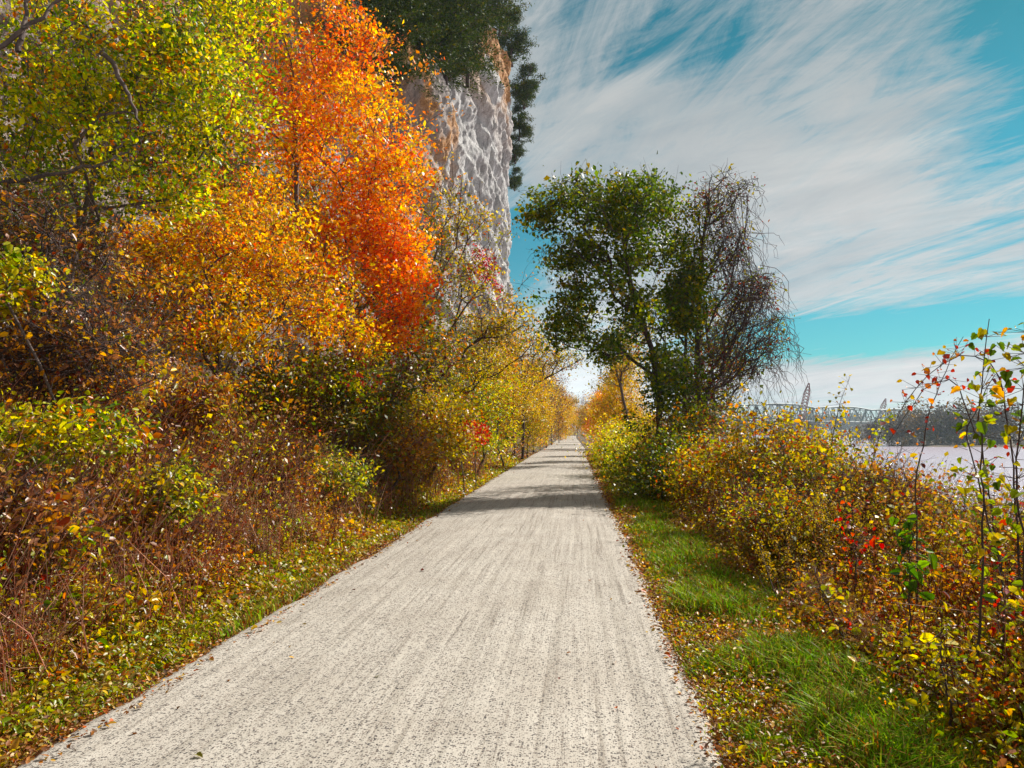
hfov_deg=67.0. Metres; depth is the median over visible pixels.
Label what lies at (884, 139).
sky
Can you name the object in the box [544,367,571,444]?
brown tree
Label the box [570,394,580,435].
olive tree
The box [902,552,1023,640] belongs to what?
weed plant
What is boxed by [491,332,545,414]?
amber tree
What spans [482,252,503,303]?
creeper
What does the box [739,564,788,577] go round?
weed plant
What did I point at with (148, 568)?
weed plant
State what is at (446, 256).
leaning tree
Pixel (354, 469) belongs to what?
bush
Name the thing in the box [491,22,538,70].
cedar tree
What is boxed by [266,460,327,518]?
weed plant
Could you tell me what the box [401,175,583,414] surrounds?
leaning tree
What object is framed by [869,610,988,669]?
weed plant
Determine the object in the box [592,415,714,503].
bush
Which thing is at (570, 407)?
amber tree
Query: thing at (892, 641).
weed plant
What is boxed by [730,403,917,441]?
truss bridge
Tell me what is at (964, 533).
weed plant
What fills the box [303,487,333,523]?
weed plant
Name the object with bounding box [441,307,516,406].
olive tree
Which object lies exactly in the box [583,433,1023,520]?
river
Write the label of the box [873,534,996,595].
weed plant
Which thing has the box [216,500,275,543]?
weed plant
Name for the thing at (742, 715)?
verge weeds
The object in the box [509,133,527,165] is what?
cedar tree
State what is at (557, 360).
leaning tree
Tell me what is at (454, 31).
cedar tree
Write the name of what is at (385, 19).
cedar tree
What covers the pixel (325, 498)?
weed plant
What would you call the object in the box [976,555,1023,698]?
sumac
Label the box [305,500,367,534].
weed plant
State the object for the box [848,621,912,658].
weed plant
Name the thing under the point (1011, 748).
undergrowth
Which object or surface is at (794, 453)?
bush
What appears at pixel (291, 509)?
weed plant
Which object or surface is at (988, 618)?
weed plant
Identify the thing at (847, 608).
weed plant
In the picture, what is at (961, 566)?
weed plant
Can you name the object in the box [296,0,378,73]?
cedar tree
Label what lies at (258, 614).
bank grass
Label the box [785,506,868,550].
weed plant
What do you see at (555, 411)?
olive tree
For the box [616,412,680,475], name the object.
trailside shrub
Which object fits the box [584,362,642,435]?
yellow tree
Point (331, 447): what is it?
trailside shrub
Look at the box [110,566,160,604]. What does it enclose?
weed plant
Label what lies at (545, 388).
olive tree
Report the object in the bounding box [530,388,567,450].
yellow tree
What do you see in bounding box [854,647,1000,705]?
weed plant
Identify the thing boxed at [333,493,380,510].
weed plant
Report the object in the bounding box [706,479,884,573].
goldenrod
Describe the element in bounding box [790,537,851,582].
weed plant
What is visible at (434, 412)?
trailside shrub
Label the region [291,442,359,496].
weed plant
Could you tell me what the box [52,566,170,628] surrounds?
weed plant
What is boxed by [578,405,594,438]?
orange tree
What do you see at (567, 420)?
yellow tree
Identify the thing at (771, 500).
bush
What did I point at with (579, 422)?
olive tree
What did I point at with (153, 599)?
weed plant
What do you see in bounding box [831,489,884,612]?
sumac
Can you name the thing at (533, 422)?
olive tree
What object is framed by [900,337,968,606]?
bramble
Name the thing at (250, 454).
weed plant
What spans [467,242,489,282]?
creeper
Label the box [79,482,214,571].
weed plant
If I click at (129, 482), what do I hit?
weed plant
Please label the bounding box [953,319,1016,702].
sapling
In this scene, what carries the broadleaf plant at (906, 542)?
on the ground at (580, 440)
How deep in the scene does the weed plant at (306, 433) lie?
12.66 m
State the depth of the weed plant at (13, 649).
5.00 m
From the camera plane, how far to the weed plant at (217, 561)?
7.67 m
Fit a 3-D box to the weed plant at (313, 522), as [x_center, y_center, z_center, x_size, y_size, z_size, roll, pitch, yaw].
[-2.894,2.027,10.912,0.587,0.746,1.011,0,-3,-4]
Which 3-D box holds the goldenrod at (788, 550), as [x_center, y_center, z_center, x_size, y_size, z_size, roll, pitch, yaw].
[2.680,1.718,7.086,1.176,0.834,1.436,0,-3,5]
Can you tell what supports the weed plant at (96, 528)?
on the ground at (580, 440)
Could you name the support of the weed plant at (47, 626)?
on the ground at (580, 440)
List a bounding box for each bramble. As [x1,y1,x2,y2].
[880,367,1016,597]
[890,339,1023,611]
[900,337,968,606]
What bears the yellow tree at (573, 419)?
on the ground at (580, 440)
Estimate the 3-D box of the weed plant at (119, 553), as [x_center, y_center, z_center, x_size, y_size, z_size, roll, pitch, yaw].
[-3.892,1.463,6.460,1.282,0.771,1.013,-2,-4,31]
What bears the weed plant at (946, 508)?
on the ground at (580, 440)
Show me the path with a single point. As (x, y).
(550, 491)
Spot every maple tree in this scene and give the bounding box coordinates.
[119,0,470,420]
[324,205,451,424]
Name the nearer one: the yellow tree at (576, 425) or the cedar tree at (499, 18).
the cedar tree at (499, 18)
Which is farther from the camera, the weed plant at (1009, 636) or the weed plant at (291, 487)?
the weed plant at (291, 487)
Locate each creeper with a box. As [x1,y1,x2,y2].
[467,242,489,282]
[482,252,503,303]
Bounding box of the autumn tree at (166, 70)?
[0,0,355,415]
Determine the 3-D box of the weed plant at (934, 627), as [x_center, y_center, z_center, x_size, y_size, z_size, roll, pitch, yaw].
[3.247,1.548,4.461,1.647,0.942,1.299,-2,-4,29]
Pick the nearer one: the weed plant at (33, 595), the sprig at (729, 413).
the weed plant at (33, 595)
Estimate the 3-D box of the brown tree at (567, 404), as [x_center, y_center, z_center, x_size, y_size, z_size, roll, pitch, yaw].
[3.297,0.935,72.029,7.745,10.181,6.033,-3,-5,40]
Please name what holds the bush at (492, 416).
on the ground at (580, 440)
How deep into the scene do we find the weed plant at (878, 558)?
7.34 m
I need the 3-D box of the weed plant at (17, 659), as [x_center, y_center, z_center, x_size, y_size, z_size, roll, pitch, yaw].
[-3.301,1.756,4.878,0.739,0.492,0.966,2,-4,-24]
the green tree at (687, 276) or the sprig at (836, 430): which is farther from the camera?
the green tree at (687, 276)
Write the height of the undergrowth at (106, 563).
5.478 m
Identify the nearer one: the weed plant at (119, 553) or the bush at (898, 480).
the weed plant at (119, 553)
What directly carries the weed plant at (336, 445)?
on the ground at (580, 440)
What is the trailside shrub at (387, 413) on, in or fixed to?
on the ground at (580, 440)
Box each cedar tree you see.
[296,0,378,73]
[348,0,402,91]
[354,0,429,49]
[377,0,448,103]
[400,0,471,35]
[402,0,481,91]
[425,0,530,98]
[434,0,479,47]
[451,0,509,89]
[471,0,534,41]
[485,0,525,40]
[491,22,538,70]
[509,55,548,109]
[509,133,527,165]
[509,164,522,190]
[510,102,535,142]
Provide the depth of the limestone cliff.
51.04 m
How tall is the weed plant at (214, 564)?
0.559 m
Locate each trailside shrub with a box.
[260,412,378,503]
[290,406,391,467]
[314,401,420,467]
[319,385,427,475]
[351,487,383,509]
[369,465,397,495]
[408,380,489,458]
[446,449,469,474]
[472,447,492,459]
[489,419,514,442]
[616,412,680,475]
[623,425,669,466]
[628,411,664,436]
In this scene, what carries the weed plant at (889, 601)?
on the ground at (580, 440)
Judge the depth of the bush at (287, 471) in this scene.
11.21 m
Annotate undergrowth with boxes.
[0,330,518,736]
[612,440,1023,767]
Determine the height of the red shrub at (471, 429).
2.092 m
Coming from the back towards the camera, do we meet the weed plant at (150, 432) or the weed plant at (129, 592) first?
the weed plant at (150, 432)
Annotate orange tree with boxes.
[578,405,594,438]
[584,391,614,442]
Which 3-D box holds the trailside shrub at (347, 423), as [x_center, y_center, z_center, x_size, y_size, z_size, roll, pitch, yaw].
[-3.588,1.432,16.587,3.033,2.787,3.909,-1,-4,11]
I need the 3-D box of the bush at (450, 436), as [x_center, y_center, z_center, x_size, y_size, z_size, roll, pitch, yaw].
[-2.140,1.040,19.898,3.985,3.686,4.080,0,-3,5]
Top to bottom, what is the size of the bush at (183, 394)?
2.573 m
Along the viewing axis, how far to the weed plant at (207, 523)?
8.27 m
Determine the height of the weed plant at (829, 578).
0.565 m
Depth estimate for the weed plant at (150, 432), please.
9.38 m
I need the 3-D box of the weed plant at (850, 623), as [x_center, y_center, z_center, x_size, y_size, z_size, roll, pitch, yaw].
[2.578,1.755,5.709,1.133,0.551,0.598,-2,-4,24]
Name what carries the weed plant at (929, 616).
on the ground at (580, 440)
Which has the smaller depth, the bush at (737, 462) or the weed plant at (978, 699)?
the weed plant at (978, 699)
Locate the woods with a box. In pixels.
[639,397,1023,446]
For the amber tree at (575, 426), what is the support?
on the ground at (580, 440)
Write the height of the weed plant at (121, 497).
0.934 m
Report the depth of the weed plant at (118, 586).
6.41 m
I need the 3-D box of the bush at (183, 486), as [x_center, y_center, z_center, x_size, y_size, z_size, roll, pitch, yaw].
[-3.576,1.340,7.725,1.969,1.871,1.623,0,-3,5]
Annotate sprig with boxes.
[723,382,753,484]
[741,391,770,492]
[820,374,852,500]
[860,408,896,498]
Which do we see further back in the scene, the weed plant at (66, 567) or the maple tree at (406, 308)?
the maple tree at (406, 308)
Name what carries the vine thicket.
on the ground at (580, 440)
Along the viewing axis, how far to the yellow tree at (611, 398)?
41.36 m
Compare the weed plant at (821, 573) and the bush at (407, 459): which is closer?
the weed plant at (821, 573)
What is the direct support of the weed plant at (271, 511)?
on the ground at (580, 440)
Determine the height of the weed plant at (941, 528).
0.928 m
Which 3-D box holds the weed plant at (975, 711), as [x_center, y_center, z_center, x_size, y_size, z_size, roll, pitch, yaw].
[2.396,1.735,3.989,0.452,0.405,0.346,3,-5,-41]
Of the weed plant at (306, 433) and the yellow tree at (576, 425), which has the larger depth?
the yellow tree at (576, 425)
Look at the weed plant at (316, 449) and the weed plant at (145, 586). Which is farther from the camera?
the weed plant at (316, 449)
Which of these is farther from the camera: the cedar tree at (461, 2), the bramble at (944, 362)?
the cedar tree at (461, 2)
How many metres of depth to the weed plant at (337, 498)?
11.46 m
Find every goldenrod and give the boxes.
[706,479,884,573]
[730,524,895,605]
[746,489,956,573]
[793,482,914,561]
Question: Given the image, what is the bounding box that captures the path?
[18,436,732,767]
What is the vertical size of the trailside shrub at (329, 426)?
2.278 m
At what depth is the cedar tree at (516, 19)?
67.94 m
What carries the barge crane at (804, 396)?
on the river
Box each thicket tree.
[0,0,338,380]
[177,129,491,395]
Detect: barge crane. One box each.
[764,383,827,440]
[847,398,885,437]
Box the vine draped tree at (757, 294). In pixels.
[649,159,811,430]
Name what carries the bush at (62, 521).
on the ground at (580, 440)
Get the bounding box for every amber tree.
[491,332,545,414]
[552,383,575,439]
[566,398,579,435]
[572,406,581,435]
[585,378,628,440]
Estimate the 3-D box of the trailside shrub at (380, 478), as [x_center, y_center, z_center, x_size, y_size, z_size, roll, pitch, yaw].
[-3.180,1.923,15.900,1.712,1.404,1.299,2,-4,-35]
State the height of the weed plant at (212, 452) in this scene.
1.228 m
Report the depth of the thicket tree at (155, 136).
14.39 m
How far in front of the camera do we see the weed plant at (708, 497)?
13.59 m
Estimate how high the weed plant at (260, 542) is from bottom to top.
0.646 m
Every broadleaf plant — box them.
[793,560,870,637]
[889,512,937,675]
[902,602,988,737]
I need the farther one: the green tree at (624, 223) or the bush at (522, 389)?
the bush at (522, 389)
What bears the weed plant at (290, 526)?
on the ground at (580, 440)
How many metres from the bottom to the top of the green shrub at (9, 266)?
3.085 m
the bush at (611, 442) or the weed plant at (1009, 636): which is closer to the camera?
the weed plant at (1009, 636)
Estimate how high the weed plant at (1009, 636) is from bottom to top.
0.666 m
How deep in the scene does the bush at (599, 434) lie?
33.57 m
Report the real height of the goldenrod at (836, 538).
1.190 m
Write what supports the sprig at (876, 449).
on the ground at (580, 440)
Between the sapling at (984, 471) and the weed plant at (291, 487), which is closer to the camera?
the sapling at (984, 471)
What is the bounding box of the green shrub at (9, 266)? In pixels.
[0,234,177,485]
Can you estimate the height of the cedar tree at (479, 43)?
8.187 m
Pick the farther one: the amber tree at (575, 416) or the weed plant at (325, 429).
the amber tree at (575, 416)
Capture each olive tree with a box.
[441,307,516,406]
[512,374,553,456]
[520,354,562,436]
[542,376,563,435]
[555,382,578,432]
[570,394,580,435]
[575,401,595,436]
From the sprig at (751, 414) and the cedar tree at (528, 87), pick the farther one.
the cedar tree at (528, 87)
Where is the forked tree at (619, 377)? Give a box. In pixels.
[583,305,657,420]
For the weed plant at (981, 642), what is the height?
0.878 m
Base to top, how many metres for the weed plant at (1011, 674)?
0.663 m
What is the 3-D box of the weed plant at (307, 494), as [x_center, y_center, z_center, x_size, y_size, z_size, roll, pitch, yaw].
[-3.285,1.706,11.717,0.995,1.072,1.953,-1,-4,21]
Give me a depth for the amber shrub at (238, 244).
12.69 m
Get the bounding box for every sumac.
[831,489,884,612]
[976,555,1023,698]
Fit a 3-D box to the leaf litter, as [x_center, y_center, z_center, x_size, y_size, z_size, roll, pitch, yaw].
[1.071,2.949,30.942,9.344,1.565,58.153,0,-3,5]
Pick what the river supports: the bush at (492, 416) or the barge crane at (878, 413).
the barge crane at (878, 413)
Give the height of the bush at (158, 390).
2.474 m
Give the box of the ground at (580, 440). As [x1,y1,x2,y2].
[0,330,1023,767]
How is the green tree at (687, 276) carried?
on the ground at (580, 440)
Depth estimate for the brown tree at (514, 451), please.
50.09 m
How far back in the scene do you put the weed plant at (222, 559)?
8.04 m
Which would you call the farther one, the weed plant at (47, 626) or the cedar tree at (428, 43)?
the cedar tree at (428, 43)
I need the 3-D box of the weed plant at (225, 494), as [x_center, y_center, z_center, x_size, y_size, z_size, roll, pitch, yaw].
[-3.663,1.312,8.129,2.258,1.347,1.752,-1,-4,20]
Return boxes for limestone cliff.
[0,0,529,409]
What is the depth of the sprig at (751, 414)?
12.20 m
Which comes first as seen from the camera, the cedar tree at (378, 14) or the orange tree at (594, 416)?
the cedar tree at (378, 14)
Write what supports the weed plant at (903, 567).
on the ground at (580, 440)
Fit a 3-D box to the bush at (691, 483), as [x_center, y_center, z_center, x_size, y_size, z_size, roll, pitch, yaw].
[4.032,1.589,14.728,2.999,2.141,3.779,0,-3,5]
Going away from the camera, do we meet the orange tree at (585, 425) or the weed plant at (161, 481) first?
the weed plant at (161, 481)
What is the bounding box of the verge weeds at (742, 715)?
[591,461,1022,767]
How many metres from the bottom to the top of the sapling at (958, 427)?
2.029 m
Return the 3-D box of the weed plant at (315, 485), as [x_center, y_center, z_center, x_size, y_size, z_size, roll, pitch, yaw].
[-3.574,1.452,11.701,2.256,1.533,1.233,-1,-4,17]
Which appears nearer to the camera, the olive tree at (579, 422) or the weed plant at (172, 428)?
the weed plant at (172, 428)
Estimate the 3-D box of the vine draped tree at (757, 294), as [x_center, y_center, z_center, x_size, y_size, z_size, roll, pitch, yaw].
[6.051,-1.589,21.494,4.396,9.411,3.768,0,-3,5]
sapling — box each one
[946,373,1022,679]
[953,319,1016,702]
[972,322,1023,635]
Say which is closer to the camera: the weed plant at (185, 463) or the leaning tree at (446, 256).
the weed plant at (185, 463)
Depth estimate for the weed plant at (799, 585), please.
7.14 m
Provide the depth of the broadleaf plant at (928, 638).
3.94 m
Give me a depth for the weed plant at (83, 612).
5.78 m
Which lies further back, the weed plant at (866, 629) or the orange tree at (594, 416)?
the orange tree at (594, 416)
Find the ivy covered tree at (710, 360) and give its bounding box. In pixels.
[643,262,762,425]
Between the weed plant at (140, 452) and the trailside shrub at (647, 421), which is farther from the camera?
the trailside shrub at (647, 421)
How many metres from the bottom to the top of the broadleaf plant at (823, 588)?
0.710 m
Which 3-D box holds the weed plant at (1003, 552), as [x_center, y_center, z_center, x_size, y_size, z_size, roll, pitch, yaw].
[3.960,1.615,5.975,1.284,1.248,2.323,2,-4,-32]
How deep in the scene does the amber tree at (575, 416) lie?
184.31 m
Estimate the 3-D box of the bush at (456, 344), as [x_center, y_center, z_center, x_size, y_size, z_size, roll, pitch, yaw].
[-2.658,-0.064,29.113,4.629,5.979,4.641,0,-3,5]
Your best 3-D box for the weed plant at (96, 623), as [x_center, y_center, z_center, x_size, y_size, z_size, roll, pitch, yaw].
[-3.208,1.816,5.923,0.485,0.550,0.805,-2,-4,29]
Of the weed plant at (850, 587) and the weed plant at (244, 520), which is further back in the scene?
the weed plant at (244, 520)
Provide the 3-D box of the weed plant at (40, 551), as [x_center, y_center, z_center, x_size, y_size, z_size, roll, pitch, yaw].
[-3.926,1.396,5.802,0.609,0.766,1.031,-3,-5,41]
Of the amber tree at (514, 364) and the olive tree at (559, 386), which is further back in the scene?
the olive tree at (559, 386)
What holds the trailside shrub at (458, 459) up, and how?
on the ground at (580, 440)
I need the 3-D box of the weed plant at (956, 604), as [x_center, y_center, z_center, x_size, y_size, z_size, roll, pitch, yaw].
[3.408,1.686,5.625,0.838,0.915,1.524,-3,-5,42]
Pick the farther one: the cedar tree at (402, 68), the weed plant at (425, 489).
the cedar tree at (402, 68)
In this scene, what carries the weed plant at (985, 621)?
on the ground at (580, 440)
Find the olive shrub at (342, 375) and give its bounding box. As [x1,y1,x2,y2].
[187,307,450,476]
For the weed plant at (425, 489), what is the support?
on the ground at (580, 440)
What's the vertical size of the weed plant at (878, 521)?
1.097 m
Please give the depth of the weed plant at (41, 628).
5.35 m
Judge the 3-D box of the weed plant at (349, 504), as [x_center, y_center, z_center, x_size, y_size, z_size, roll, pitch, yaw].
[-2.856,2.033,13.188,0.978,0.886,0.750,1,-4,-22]
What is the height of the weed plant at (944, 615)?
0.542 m
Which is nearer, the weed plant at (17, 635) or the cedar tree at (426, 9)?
the weed plant at (17, 635)
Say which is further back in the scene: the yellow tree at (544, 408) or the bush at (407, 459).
the yellow tree at (544, 408)
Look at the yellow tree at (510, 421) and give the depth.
40.01 m
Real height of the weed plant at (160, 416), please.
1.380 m
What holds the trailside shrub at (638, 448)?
on the ground at (580, 440)
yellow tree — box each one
[468,340,546,455]
[519,359,563,452]
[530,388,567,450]
[552,393,574,440]
[557,400,578,436]
[573,405,588,437]
[584,350,666,442]
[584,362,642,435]
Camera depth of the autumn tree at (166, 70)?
9.12 m
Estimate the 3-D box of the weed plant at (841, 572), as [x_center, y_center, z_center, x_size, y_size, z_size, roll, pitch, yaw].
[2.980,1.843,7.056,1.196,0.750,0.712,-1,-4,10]
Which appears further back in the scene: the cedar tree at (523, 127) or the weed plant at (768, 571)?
the cedar tree at (523, 127)
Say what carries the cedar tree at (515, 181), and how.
on the limestone cliff
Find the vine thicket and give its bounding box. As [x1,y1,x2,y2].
[0,124,203,456]
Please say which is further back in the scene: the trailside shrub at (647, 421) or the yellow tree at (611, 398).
the yellow tree at (611, 398)
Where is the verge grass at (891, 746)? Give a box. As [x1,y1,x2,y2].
[589,456,1009,767]
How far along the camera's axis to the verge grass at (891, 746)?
4.88 m
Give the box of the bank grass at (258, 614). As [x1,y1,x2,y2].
[1,453,526,767]
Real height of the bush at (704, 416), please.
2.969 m
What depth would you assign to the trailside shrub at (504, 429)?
43.79 m
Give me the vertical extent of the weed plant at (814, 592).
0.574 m
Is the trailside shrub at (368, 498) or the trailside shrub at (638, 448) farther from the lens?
the trailside shrub at (638, 448)
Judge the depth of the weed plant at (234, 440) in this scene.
10.72 m
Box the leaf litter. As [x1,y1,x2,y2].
[0,447,958,767]
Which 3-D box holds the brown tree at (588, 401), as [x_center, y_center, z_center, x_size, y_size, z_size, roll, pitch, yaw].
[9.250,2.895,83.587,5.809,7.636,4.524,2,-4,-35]
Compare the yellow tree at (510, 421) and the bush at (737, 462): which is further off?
the yellow tree at (510, 421)
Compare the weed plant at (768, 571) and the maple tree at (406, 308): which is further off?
the maple tree at (406, 308)
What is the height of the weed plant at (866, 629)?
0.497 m
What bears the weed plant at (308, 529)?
on the ground at (580, 440)
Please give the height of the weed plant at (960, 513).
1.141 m
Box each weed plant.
[0,511,88,617]
[0,540,148,600]
[0,584,127,655]
[0,586,89,605]
[0,600,59,670]
[0,610,72,670]
[0,623,51,673]
[0,627,42,677]
[2,512,119,588]
[5,601,61,652]
[18,539,59,571]
[23,564,112,628]
[31,549,175,617]
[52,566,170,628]
[61,461,147,492]
[62,475,155,525]
[71,413,209,502]
[73,543,143,574]
[76,585,123,636]
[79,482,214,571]
[80,564,158,601]
[92,564,142,622]
[103,453,217,544]
[105,447,296,529]
[108,547,165,590]
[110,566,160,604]
[111,411,177,434]
[112,405,208,466]
[114,410,207,456]
[137,424,220,476]
[141,432,245,480]
[159,418,300,485]
[163,512,259,568]
[175,535,263,593]
[175,548,249,584]
[189,536,238,583]
[196,498,248,549]
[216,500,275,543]
[221,437,286,474]
[227,493,290,533]
[231,480,258,516]
[234,405,354,452]
[239,518,317,557]
[242,502,316,543]
[256,435,316,490]
[256,460,324,508]
[262,485,342,535]
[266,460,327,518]
[270,525,308,551]
[273,429,375,489]
[278,438,332,472]
[278,478,334,523]
[280,502,333,542]
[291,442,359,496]
[293,428,354,460]
[298,478,351,524]
[298,501,328,542]
[299,480,343,508]
[303,417,360,444]
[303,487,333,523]
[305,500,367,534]
[328,490,368,517]
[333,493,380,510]
[380,473,433,495]
[685,489,722,516]
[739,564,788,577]
[763,571,823,600]
[776,546,872,594]
[779,583,916,645]
[783,566,844,616]
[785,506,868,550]
[785,563,860,605]
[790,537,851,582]
[797,557,840,592]
[821,573,881,606]
[827,548,1021,620]
[827,588,868,636]
[830,606,894,653]
[833,541,952,598]
[842,501,935,556]
[842,601,956,648]
[845,530,963,580]
[847,531,1022,579]
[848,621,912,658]
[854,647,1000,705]
[865,625,913,665]
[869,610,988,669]
[871,579,925,618]
[871,658,1023,746]
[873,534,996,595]
[875,518,972,554]
[893,602,1019,627]
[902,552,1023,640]
[910,602,1011,647]
[912,637,1023,729]
[915,511,962,544]
[916,579,1023,671]
[921,556,1016,635]
[931,596,1019,655]
[933,614,1021,675]
[936,494,970,520]
[936,503,1022,579]
[943,521,985,551]
[943,558,1022,616]
[944,681,1005,732]
[955,625,1023,665]
[1006,629,1023,691]
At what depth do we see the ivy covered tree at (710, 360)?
24.73 m
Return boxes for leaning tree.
[399,135,504,397]
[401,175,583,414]
[491,309,592,458]
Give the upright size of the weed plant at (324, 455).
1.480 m
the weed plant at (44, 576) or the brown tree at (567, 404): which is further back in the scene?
the brown tree at (567, 404)
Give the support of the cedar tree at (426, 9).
on the limestone cliff
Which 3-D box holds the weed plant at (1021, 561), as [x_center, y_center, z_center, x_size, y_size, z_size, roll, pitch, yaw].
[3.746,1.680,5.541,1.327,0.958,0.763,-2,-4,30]
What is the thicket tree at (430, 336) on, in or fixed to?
on the ground at (580, 440)
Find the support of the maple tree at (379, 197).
on the ground at (580, 440)
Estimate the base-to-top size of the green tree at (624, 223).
8.921 m
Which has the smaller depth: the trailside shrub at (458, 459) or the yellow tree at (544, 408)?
the trailside shrub at (458, 459)
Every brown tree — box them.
[481,309,554,455]
[531,346,585,447]
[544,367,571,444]
[578,378,606,442]
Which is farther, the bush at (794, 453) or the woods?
the woods
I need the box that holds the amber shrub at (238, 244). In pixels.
[61,154,404,420]
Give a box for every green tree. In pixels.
[508,150,702,484]
[634,192,729,431]
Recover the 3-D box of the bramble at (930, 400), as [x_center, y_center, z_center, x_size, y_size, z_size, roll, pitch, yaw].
[3.136,0.960,5.515,0.967,2.177,0.290,0,-3,5]
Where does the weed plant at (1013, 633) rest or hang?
on the ground at (580, 440)
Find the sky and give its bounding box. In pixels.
[483,0,1023,430]
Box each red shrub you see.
[453,416,483,492]
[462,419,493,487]
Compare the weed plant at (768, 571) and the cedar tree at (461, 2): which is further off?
the cedar tree at (461, 2)
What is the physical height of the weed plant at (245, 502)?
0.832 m
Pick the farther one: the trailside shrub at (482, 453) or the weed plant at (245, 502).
the trailside shrub at (482, 453)
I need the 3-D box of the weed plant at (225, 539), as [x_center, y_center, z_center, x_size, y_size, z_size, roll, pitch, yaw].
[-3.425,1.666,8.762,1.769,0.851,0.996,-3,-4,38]
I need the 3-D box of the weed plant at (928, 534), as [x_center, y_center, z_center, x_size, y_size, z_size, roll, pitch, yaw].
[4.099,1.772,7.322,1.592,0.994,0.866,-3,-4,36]
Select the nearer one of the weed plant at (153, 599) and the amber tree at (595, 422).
the weed plant at (153, 599)
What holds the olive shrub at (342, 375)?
on the ground at (580, 440)
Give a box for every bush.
[0,340,187,442]
[0,404,145,595]
[73,427,246,567]
[121,342,268,449]
[229,411,320,496]
[285,434,397,514]
[327,383,460,497]
[384,352,506,481]
[401,314,491,405]
[428,353,535,477]
[460,331,549,466]
[561,411,654,473]
[565,411,649,467]
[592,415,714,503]
[633,385,752,465]
[643,413,784,508]
[680,447,859,563]
[684,391,874,505]
[734,412,902,502]
[793,424,980,535]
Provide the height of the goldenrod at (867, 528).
1.155 m
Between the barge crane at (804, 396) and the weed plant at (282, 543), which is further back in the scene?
the barge crane at (804, 396)
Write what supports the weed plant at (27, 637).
on the ground at (580, 440)
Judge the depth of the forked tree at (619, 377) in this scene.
37.69 m

